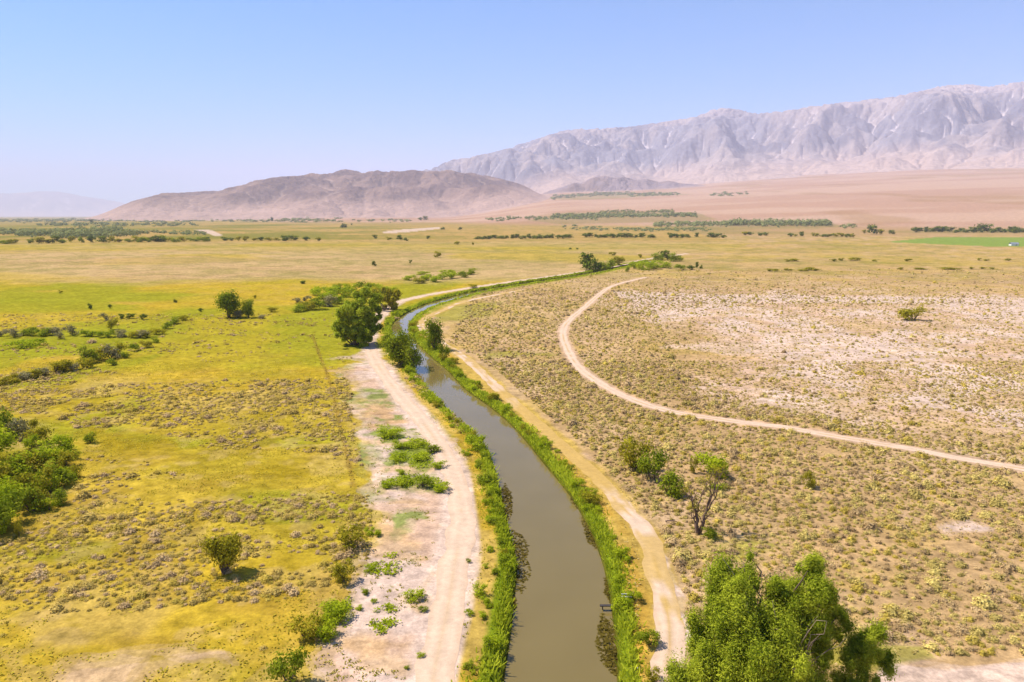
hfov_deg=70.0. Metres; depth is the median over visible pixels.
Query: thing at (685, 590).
sagebrush
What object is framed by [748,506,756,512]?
sagebrush
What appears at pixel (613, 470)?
sagebrush
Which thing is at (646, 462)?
shrub
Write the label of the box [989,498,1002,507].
sagebrush
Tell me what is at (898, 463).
sagebrush
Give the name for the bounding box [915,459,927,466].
sagebrush
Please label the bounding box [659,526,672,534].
sagebrush
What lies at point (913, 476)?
sagebrush
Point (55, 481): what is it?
thicket shrub
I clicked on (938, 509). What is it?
sagebrush
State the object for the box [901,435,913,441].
sagebrush
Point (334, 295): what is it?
thicket shrub
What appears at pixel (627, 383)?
sagebrush
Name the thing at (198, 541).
meadow scrub
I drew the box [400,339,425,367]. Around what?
bank tree
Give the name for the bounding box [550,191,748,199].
scrub
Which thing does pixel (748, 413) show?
sagebrush
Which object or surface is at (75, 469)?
thicket shrub
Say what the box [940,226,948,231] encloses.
distant tree
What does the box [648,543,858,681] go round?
willow tree
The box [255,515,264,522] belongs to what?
meadow scrub
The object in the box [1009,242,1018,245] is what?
shed
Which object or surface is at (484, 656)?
bank shrub
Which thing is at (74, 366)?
hedge shrub
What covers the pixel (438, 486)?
levee shrub
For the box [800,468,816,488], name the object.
shrub
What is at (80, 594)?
meadow scrub
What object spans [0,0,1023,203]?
sky
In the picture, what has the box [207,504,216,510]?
meadow scrub
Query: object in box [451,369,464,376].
bank shrub
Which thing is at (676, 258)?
shrub
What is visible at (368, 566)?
levee shrub
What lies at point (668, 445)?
sagebrush
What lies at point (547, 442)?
bank shrub
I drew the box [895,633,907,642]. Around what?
sagebrush
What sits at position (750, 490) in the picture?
sagebrush
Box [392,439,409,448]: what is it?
levee shrub
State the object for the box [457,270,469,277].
thicket shrub
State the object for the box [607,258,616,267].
shrub
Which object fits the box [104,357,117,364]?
hedge shrub
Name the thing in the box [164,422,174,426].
meadow scrub
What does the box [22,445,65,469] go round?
thicket shrub
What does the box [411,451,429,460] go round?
levee shrub
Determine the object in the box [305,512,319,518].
meadow scrub
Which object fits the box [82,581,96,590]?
meadow scrub
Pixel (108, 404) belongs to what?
meadow scrub
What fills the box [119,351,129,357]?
hedge shrub
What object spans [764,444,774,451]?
sagebrush
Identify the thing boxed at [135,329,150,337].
hedge shrub
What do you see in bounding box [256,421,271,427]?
meadow scrub
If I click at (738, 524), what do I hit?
sagebrush
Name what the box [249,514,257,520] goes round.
meadow scrub
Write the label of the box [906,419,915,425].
sagebrush
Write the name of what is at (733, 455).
sagebrush
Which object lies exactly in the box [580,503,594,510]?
bank shrub
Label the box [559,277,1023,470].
desert track
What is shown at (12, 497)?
thicket shrub
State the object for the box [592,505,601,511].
bank shrub
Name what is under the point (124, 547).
meadow scrub
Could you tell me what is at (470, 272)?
thicket shrub
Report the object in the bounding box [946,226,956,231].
distant tree
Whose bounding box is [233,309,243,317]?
meadow shrub
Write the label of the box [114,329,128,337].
hedge shrub
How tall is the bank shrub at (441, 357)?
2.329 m
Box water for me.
[391,261,650,681]
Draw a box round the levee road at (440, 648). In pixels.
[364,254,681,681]
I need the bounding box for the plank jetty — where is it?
[600,593,631,609]
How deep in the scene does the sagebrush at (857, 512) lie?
99.15 m
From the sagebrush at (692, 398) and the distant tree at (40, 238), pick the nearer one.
the sagebrush at (692, 398)
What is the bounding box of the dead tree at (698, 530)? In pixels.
[678,463,727,534]
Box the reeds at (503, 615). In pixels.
[378,260,648,681]
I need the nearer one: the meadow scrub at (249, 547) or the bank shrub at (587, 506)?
the meadow scrub at (249, 547)
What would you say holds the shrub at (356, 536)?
on the ground at (150, 280)
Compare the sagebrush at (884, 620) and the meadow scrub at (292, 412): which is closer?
the sagebrush at (884, 620)
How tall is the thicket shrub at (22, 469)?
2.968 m
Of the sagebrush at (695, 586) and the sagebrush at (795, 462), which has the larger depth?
the sagebrush at (795, 462)
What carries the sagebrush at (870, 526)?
on the ground at (150, 280)
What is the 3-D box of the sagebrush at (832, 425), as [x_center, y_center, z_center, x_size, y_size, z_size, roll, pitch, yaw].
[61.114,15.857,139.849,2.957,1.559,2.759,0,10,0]
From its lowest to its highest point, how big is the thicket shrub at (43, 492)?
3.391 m
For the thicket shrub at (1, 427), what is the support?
on the ground at (150, 280)
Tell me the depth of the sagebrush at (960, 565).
84.27 m
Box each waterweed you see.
[500,483,512,520]
[511,529,530,592]
[512,597,516,608]
[581,517,597,547]
[594,613,617,675]
[603,577,610,603]
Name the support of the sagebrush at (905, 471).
on the ground at (150, 280)
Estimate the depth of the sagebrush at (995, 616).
73.34 m
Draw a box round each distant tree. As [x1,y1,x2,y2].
[0,240,10,243]
[6,239,18,242]
[33,237,44,242]
[50,235,60,242]
[67,236,74,241]
[85,235,95,241]
[95,235,107,242]
[106,236,114,241]
[129,236,139,241]
[136,235,146,241]
[152,235,164,241]
[170,237,181,241]
[177,236,187,241]
[867,224,878,233]
[934,226,942,231]
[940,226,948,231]
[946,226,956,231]
[968,226,978,231]
[974,223,993,231]
[989,228,999,232]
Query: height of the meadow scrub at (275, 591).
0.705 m
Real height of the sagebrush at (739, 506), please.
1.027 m
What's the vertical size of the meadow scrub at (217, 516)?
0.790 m
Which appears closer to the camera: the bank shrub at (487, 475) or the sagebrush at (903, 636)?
the sagebrush at (903, 636)
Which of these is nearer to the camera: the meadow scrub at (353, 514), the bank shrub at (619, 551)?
the bank shrub at (619, 551)
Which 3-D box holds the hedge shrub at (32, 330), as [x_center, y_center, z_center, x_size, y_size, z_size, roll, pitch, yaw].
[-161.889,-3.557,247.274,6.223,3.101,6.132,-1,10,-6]
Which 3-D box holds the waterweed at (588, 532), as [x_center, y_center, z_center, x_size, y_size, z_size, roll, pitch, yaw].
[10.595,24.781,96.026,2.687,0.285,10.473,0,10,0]
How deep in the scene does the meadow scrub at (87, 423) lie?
141.26 m
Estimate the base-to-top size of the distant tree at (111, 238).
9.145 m
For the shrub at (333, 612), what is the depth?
73.20 m
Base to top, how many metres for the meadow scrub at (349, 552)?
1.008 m
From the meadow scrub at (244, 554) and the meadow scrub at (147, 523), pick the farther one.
the meadow scrub at (147, 523)
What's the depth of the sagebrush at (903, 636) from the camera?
69.75 m
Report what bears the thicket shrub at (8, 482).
on the ground at (150, 280)
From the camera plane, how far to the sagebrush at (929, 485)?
108.41 m
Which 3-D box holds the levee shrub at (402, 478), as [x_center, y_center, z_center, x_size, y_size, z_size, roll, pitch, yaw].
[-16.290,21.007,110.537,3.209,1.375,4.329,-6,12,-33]
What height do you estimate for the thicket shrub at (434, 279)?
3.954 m
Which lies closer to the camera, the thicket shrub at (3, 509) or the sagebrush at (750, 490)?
the thicket shrub at (3, 509)
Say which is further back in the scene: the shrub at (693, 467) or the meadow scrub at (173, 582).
the shrub at (693, 467)
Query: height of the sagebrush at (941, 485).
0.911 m
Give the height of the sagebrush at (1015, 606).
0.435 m
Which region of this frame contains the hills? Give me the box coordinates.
[75,169,551,220]
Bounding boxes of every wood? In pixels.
[0,216,410,222]
[0,221,205,237]
[485,209,697,220]
[562,217,856,231]
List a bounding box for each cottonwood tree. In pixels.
[330,283,383,346]
[358,285,402,310]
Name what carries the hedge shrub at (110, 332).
on the ground at (150, 280)
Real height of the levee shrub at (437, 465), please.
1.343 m
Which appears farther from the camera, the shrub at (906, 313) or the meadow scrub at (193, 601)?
the shrub at (906, 313)
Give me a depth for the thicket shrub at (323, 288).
380.90 m
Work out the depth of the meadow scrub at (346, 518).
97.43 m
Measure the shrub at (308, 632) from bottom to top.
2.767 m
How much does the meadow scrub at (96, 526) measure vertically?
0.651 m
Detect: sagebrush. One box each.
[520,370,532,375]
[528,395,541,400]
[564,417,580,426]
[582,382,593,388]
[609,466,620,473]
[622,379,632,386]
[629,423,638,429]
[650,499,661,504]
[650,503,660,510]
[653,429,664,434]
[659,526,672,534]
[660,441,674,451]
[664,536,680,545]
[665,353,673,358]
[665,365,675,371]
[670,547,694,562]
[672,555,687,567]
[674,564,686,573]
[682,586,689,593]
[683,444,693,450]
[684,534,695,540]
[685,603,695,610]
[687,395,699,401]
[687,590,701,602]
[688,560,696,565]
[691,583,700,588]
[694,567,705,577]
[698,400,708,407]
[700,551,712,560]
[703,432,712,438]
[707,399,719,406]
[707,443,720,450]
[710,504,723,512]
[715,489,727,498]
[717,479,733,485]
[721,546,739,554]
[722,446,740,454]
[725,509,735,519]
[726,506,738,511]
[727,453,738,458]
[731,464,741,471]
[731,518,742,526]
[733,477,746,485]
[734,502,745,510]
[741,453,754,461]
[742,500,753,505]
[743,410,757,416]
[744,487,754,493]
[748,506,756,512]
[754,434,764,439]
[756,476,765,482]
[758,569,781,582]
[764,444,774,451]
[770,466,783,475]
[771,449,779,456]
[774,567,787,577]
[777,436,788,441]
[779,469,788,475]
[781,449,792,456]
[786,510,796,517]
[786,525,795,533]
[788,514,796,521]
[790,459,800,466]
[792,454,802,459]
[792,478,802,484]
[795,490,806,498]
[795,501,805,508]
[796,545,803,550]
[798,530,813,541]
[799,512,812,520]
[803,493,813,500]
[803,543,812,549]
[807,454,817,459]
[823,529,835,538]
[826,420,838,428]
[831,543,845,552]
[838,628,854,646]
[841,563,851,568]
[845,535,856,542]
[847,606,857,612]
[849,505,864,515]
[849,581,867,593]
[851,494,863,502]
[851,577,865,585]
[854,622,865,633]
[858,440,868,446]
[859,506,867,512]
[859,520,883,531]
[862,596,873,604]
[865,479,879,487]
[872,496,884,501]
[876,616,891,624]
[878,573,888,580]
[879,494,890,501]
[880,590,892,597]
[882,603,900,618]
[883,630,897,646]
[885,425,894,431]
[886,512,892,519]
[889,460,907,466]
[890,483,899,489]
[892,521,912,529]
[892,617,903,623]
[892,622,902,629]
[893,531,907,538]
[894,571,908,579]
[895,623,906,633]
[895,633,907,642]
[896,563,909,569]
[896,607,917,619]
[896,632,908,641]
[898,618,911,626]
[899,467,910,475]
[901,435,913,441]
[902,621,915,630]
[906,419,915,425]
[906,539,918,547]
[907,471,921,479]
[908,487,923,499]
[912,482,924,489]
[914,449,924,455]
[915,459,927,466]
[916,452,929,458]
[919,477,931,487]
[919,522,930,531]
[921,513,935,520]
[921,628,933,636]
[921,640,943,653]
[923,480,936,489]
[923,585,937,594]
[924,560,938,568]
[924,575,942,586]
[925,565,943,576]
[926,502,940,508]
[928,582,942,593]
[931,504,944,512]
[934,481,945,487]
[935,634,946,644]
[950,626,972,635]
[951,509,968,519]
[952,512,965,521]
[953,645,966,655]
[954,560,967,568]
[963,635,980,645]
[964,645,978,652]
[967,624,987,637]
[968,472,981,480]
[970,594,1000,610]
[976,497,988,503]
[977,470,990,477]
[978,510,992,516]
[980,581,997,592]
[981,512,993,519]
[987,612,1002,621]
[988,595,1003,603]
[989,496,1000,502]
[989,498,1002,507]
[990,553,1006,561]
[990,570,1003,580]
[991,622,1006,630]
[992,475,1013,489]
[996,558,1016,571]
[1001,466,1013,473]
[1005,525,1023,536]
[1007,456,1019,463]
[1008,635,1022,644]
[1009,594,1021,602]
[1011,603,1022,610]
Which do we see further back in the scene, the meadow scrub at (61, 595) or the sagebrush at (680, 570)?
the sagebrush at (680, 570)
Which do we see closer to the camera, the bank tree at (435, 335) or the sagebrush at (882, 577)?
the sagebrush at (882, 577)
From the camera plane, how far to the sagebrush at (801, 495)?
105.18 m
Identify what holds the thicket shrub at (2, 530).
on the ground at (150, 280)
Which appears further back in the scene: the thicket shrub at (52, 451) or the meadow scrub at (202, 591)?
the thicket shrub at (52, 451)
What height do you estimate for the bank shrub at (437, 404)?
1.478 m
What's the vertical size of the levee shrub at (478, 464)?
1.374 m
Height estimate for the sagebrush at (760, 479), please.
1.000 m
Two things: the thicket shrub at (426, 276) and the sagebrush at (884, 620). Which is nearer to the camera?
the sagebrush at (884, 620)
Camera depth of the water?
87.52 m
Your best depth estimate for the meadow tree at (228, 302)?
288.25 m
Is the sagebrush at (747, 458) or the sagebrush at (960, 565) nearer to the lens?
the sagebrush at (960, 565)
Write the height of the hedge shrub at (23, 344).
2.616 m
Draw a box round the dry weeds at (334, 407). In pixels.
[311,334,356,487]
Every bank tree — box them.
[375,330,396,349]
[382,325,419,366]
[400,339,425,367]
[424,317,444,348]
[437,339,451,356]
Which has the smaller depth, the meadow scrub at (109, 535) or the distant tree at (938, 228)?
the meadow scrub at (109, 535)
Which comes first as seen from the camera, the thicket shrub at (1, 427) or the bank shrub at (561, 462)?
the bank shrub at (561, 462)
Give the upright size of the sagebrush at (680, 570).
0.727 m
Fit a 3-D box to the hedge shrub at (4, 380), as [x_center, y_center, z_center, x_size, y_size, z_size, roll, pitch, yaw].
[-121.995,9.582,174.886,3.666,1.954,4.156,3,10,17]
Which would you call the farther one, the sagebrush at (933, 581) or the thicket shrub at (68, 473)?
the thicket shrub at (68, 473)
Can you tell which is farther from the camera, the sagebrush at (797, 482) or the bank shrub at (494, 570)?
the sagebrush at (797, 482)
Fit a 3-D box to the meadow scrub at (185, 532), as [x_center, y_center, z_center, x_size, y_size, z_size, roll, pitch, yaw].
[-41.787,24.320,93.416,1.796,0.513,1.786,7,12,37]
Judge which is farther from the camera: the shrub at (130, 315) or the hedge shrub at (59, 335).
the shrub at (130, 315)
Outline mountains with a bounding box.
[423,81,1023,193]
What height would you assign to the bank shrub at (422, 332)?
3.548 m
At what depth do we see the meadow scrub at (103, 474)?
113.65 m
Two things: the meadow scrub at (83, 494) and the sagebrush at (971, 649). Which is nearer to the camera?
the sagebrush at (971, 649)
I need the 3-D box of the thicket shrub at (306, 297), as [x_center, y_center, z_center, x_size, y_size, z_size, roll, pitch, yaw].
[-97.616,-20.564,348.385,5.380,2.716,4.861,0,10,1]
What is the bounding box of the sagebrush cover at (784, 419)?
[448,268,1023,680]
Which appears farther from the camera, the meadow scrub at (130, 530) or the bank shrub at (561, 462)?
the bank shrub at (561, 462)
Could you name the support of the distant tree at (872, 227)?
on the ground at (150, 280)
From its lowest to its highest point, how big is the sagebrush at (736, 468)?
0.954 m
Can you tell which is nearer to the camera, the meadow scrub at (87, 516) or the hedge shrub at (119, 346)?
the meadow scrub at (87, 516)
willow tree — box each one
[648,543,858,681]
[826,613,904,681]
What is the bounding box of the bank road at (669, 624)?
[417,289,685,681]
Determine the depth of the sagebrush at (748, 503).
102.19 m
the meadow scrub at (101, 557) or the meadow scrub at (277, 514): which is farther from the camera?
the meadow scrub at (277, 514)
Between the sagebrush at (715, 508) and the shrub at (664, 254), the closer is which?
the sagebrush at (715, 508)
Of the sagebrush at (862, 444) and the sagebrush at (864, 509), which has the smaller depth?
the sagebrush at (864, 509)
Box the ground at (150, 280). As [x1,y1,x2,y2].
[0,168,1023,681]
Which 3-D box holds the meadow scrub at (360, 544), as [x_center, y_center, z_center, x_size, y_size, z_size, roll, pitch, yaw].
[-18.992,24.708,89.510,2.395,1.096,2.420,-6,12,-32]
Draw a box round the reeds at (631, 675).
[408,260,660,681]
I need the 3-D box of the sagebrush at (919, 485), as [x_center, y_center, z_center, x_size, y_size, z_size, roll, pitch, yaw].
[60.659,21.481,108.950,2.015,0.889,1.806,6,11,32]
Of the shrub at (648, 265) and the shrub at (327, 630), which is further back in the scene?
the shrub at (648, 265)
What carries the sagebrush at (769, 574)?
on the ground at (150, 280)
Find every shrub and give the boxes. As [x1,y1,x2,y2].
[0,376,11,384]
[0,401,20,435]
[0,419,6,432]
[0,423,19,452]
[0,449,13,481]
[0,452,34,479]
[0,459,19,481]
[0,474,33,493]
[0,479,21,500]
[0,497,12,529]
[0,509,18,533]
[1,328,22,336]
[2,339,39,348]
[2,373,20,382]
[2,488,25,522]
[4,416,31,440]
[7,444,47,474]
[7,463,54,490]
[8,461,35,476]
[9,519,22,536]
[10,455,29,477]
[13,478,48,513]
[17,371,33,379]
[19,328,27,334]
[20,417,42,432]
[20,423,54,443]
[21,433,40,448]
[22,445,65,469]
[24,483,49,508]
[25,326,42,334]
[25,337,47,345]
[26,367,44,378]
[30,472,61,491]
[32,456,77,491]
[34,366,50,375]
[34,435,76,452]
[34,474,61,492]
[37,327,50,336]
[39,497,57,509]
[42,456,65,471]
[44,327,61,334]
[46,360,67,372]
[46,447,62,460]
[46,448,79,467]
[48,487,67,506]
[50,434,76,447]
[53,331,64,338]
[56,466,80,481]
[57,357,73,370]
[59,324,78,334]
[67,363,79,369]
[68,463,84,477]
[74,341,99,362]
[75,356,93,368]
[79,330,89,334]
[82,431,98,442]
[85,331,98,336]
[89,346,110,360]
[94,344,120,358]
[96,331,109,335]
[98,312,108,320]
[103,330,116,336]
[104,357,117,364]
[106,317,120,329]
[110,340,128,355]
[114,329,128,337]
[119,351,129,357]
[125,313,135,318]
[126,331,137,337]
[128,343,139,349]
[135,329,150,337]
[138,340,152,346]
[141,329,155,337]
[151,327,168,334]
[151,336,159,342]
[161,321,173,328]
[169,315,179,323]
[178,314,191,319]
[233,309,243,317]
[262,645,310,681]
[266,307,278,311]
[280,235,289,240]
[286,609,324,640]
[288,235,299,239]
[292,304,305,312]
[296,300,317,309]
[302,296,311,300]
[308,285,320,294]
[308,296,326,307]
[311,287,333,299]
[313,616,339,644]
[318,598,353,622]
[320,285,336,291]
[321,294,338,306]
[325,290,344,302]
[328,554,357,582]
[329,285,353,297]
[333,521,365,550]
[342,283,361,291]
[354,281,375,287]
[360,588,369,595]
[361,563,377,572]
[363,526,374,535]
[373,427,405,437]
[373,528,381,537]
[378,476,395,488]
[387,452,406,462]
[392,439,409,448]
[395,468,405,474]
[395,475,415,486]
[399,586,425,603]
[402,274,416,279]
[405,436,426,448]
[409,321,421,326]
[410,277,426,282]
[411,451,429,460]
[413,474,433,485]
[415,329,428,338]
[416,651,425,658]
[417,605,428,612]
[420,273,433,279]
[421,440,441,454]
[428,460,447,468]
[429,393,442,401]
[430,275,440,281]
[431,401,440,406]
[431,481,449,492]
[437,353,447,359]
[438,269,452,273]
[438,272,450,278]
[447,271,456,277]
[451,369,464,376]
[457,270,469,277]
[460,448,470,455]
[461,658,474,668]
[463,608,474,616]
[464,434,485,450]
[467,268,475,274]
[472,580,487,596]
[474,460,483,467]
[475,472,494,484]
[478,595,490,604]
[478,610,486,619]
[480,477,488,485]
[480,633,504,649]
[480,653,487,660]
[481,497,491,503]
[484,392,499,400]
[484,514,500,522]
[486,490,493,495]
[486,545,493,552]
[487,516,497,523]
[489,483,500,492]
[491,567,498,573]
[495,535,503,544]
[497,403,512,412]
[497,552,506,561]
[498,553,512,564]
[501,556,517,568]
[537,436,554,449]
[558,459,567,465]
[567,477,585,487]
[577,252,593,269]
[577,489,603,504]
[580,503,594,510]
[585,486,597,493]
[587,494,601,504]
[589,257,603,270]
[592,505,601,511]
[601,261,611,269]
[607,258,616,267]
[611,255,624,264]
[611,582,619,592]
[611,593,631,611]
[612,545,631,557]
[613,573,622,581]
[617,430,655,471]
[618,232,630,237]
[621,553,631,562]
[622,589,642,600]
[625,260,646,268]
[632,631,641,640]
[634,446,669,480]
[635,261,655,270]
[640,628,662,646]
[642,666,661,681]
[650,252,664,260]
[650,261,660,268]
[654,464,684,499]
[656,260,672,267]
[658,250,673,259]
[668,252,684,261]
[673,264,685,268]
[689,456,698,472]
[691,449,729,478]
[702,526,717,541]
[705,232,715,236]
[708,481,727,490]
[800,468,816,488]
[897,305,929,320]
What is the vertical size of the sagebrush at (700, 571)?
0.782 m
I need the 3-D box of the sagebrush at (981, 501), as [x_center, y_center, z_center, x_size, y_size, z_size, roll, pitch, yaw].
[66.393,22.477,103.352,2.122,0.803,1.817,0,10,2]
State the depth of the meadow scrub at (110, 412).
149.07 m
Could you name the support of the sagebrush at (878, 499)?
on the ground at (150, 280)
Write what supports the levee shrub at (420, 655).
on the ground at (150, 280)
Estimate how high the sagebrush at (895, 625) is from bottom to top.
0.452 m
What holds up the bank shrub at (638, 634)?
on the ground at (150, 280)
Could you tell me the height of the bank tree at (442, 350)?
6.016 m
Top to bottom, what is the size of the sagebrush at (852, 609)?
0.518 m
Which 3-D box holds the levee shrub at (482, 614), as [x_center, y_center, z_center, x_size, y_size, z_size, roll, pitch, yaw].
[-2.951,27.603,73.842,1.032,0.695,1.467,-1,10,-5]
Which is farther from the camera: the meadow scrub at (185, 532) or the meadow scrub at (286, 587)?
the meadow scrub at (185, 532)
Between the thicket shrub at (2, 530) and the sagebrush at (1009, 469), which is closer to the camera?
the thicket shrub at (2, 530)
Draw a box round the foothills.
[543,176,705,194]
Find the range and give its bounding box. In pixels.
[0,191,124,215]
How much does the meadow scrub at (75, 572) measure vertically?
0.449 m
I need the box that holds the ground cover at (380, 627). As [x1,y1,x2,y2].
[320,424,447,635]
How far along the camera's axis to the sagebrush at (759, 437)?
132.61 m
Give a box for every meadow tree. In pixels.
[211,288,241,317]
[240,297,253,317]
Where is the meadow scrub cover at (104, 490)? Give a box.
[0,312,464,637]
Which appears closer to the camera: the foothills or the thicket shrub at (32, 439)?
the thicket shrub at (32, 439)
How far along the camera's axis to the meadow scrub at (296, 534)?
92.34 m
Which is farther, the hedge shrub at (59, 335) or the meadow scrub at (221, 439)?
the hedge shrub at (59, 335)
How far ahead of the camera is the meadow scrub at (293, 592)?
78.15 m
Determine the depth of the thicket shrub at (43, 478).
107.24 m
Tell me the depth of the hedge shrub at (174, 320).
273.31 m
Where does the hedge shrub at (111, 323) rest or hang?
on the ground at (150, 280)
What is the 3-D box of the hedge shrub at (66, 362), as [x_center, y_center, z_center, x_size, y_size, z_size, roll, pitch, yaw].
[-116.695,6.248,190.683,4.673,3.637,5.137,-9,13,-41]
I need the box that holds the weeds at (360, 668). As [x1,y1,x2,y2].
[324,382,472,681]
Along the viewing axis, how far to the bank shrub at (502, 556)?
85.44 m
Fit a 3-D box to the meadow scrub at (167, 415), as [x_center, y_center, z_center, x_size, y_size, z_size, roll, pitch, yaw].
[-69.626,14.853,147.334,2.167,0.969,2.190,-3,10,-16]
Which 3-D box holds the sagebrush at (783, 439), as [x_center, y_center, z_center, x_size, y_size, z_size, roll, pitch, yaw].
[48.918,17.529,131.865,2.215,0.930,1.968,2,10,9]
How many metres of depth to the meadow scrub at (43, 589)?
78.84 m
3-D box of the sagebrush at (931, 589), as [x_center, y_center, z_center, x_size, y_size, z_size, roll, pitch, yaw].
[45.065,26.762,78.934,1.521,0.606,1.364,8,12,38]
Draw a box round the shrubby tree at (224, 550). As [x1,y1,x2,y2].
[197,529,245,573]
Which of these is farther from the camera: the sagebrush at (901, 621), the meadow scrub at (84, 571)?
the meadow scrub at (84, 571)
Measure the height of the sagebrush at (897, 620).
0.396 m
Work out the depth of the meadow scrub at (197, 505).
101.61 m
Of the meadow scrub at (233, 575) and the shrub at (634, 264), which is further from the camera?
the shrub at (634, 264)
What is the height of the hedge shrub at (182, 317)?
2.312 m
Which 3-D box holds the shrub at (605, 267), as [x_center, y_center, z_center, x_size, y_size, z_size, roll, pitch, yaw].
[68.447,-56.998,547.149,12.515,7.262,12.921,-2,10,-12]
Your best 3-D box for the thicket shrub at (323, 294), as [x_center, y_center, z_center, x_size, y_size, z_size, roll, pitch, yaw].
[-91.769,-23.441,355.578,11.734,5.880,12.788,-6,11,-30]
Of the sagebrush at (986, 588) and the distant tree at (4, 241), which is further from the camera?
the distant tree at (4, 241)
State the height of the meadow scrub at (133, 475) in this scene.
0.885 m
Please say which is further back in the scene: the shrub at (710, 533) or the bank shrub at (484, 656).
the shrub at (710, 533)
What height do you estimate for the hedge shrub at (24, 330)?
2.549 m
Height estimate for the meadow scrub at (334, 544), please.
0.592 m
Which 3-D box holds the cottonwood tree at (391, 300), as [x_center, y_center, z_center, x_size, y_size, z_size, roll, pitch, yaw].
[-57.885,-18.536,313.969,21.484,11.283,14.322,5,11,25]
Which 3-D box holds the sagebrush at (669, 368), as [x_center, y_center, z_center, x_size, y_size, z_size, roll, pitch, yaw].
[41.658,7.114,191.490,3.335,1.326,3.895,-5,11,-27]
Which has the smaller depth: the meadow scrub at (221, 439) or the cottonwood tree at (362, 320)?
the meadow scrub at (221, 439)
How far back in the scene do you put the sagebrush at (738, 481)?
110.03 m
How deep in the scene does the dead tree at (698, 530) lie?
92.82 m
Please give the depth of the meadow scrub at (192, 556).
86.40 m
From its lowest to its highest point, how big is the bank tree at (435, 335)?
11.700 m
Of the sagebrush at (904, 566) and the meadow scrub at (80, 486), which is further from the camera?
the meadow scrub at (80, 486)
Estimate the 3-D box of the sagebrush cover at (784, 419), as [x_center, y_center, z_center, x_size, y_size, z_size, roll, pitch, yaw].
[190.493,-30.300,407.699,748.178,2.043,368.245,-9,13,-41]
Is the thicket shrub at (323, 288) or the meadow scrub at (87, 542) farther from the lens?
the thicket shrub at (323, 288)
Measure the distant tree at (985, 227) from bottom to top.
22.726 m
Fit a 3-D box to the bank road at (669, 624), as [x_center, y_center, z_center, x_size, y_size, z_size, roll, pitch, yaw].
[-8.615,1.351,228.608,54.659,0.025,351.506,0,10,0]
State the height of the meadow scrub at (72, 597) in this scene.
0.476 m
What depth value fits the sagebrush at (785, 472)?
114.29 m
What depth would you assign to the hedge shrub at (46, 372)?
184.58 m
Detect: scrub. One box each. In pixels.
[0,538,10,543]
[0,586,10,591]
[2,592,15,599]
[13,536,26,542]
[26,566,48,580]
[33,548,43,554]
[34,561,46,569]
[35,584,51,592]
[41,395,53,400]
[46,586,60,592]
[48,602,64,612]
[55,412,70,420]
[55,593,68,598]
[57,529,67,533]
[59,596,68,602]
[61,536,72,542]
[62,583,82,594]
[67,594,79,600]
[69,568,79,574]
[71,483,85,490]
[74,591,85,597]
[75,487,90,499]
[75,512,99,523]
[76,526,89,533]
[76,562,87,568]
[77,402,92,407]
[78,568,89,573]
[81,420,91,425]
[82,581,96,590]
[83,539,94,545]
[87,472,99,479]
[88,498,104,506]
[93,523,102,529]
[94,554,105,559]
[98,472,110,477]
[98,569,106,575]
[101,422,112,427]
[102,400,115,406]
[102,600,111,606]
[103,521,126,532]
[104,574,117,581]
[105,409,114,415]
[105,532,116,537]
[106,558,114,562]
[113,579,122,584]
[114,511,129,519]
[115,596,126,602]
[116,601,132,609]
[118,543,134,551]
[121,525,137,536]
[124,556,133,562]
[125,471,137,477]
[126,581,135,587]
[127,405,140,412]
[130,538,141,543]
[130,587,149,599]
[131,603,150,611]
[136,562,146,568]
[137,576,146,581]
[139,541,154,548]
[140,519,156,527]
[142,579,149,585]
[147,529,160,536]
[149,559,160,566]
[150,537,161,543]
[152,524,165,529]
[155,553,170,561]
[155,602,164,608]
[156,575,166,581]
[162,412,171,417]
[163,570,178,578]
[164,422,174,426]
[167,578,178,585]
[170,596,180,604]
[174,511,185,518]
[176,563,188,569]
[176,574,190,584]
[179,529,190,534]
[181,518,190,523]
[187,553,196,559]
[187,598,199,606]
[193,503,202,507]
[193,537,205,547]
[193,588,207,594]
[195,593,209,602]
[201,510,211,518]
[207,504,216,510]
[207,590,217,596]
[208,512,221,518]
[216,436,225,442]
[221,593,232,601]
[223,514,236,522]
[226,584,235,590]
[229,573,238,578]
[230,514,241,522]
[231,594,242,601]
[233,391,244,397]
[234,503,247,507]
[240,544,255,551]
[241,550,249,556]
[246,507,261,515]
[248,409,258,414]
[248,588,261,595]
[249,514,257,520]
[249,596,259,603]
[251,552,260,557]
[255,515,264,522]
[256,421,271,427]
[258,572,274,584]
[258,645,267,650]
[263,588,272,593]
[268,586,282,594]
[271,511,281,516]
[271,568,283,575]
[273,425,283,429]
[280,582,294,591]
[281,513,290,519]
[286,408,298,414]
[286,586,300,596]
[289,530,301,537]
[292,502,303,508]
[295,498,308,504]
[295,580,303,585]
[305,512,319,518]
[305,578,315,586]
[306,534,318,540]
[307,542,316,548]
[316,559,328,566]
[317,580,330,587]
[318,444,333,452]
[319,541,333,550]
[325,511,338,518]
[329,542,338,548]
[332,550,346,559]
[336,544,344,550]
[340,515,352,520]
[341,548,357,558]
[346,512,356,517]
[351,537,365,549]
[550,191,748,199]
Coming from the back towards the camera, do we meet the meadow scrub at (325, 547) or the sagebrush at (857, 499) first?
the sagebrush at (857, 499)
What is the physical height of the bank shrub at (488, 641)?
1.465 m
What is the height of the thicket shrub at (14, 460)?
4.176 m
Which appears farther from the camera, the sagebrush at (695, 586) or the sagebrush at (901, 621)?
the sagebrush at (695, 586)
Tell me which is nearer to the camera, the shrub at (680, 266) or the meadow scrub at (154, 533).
the meadow scrub at (154, 533)
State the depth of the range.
39282.88 m
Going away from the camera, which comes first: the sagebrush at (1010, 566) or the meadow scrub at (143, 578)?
the meadow scrub at (143, 578)
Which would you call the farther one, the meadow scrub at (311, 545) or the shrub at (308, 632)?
the meadow scrub at (311, 545)

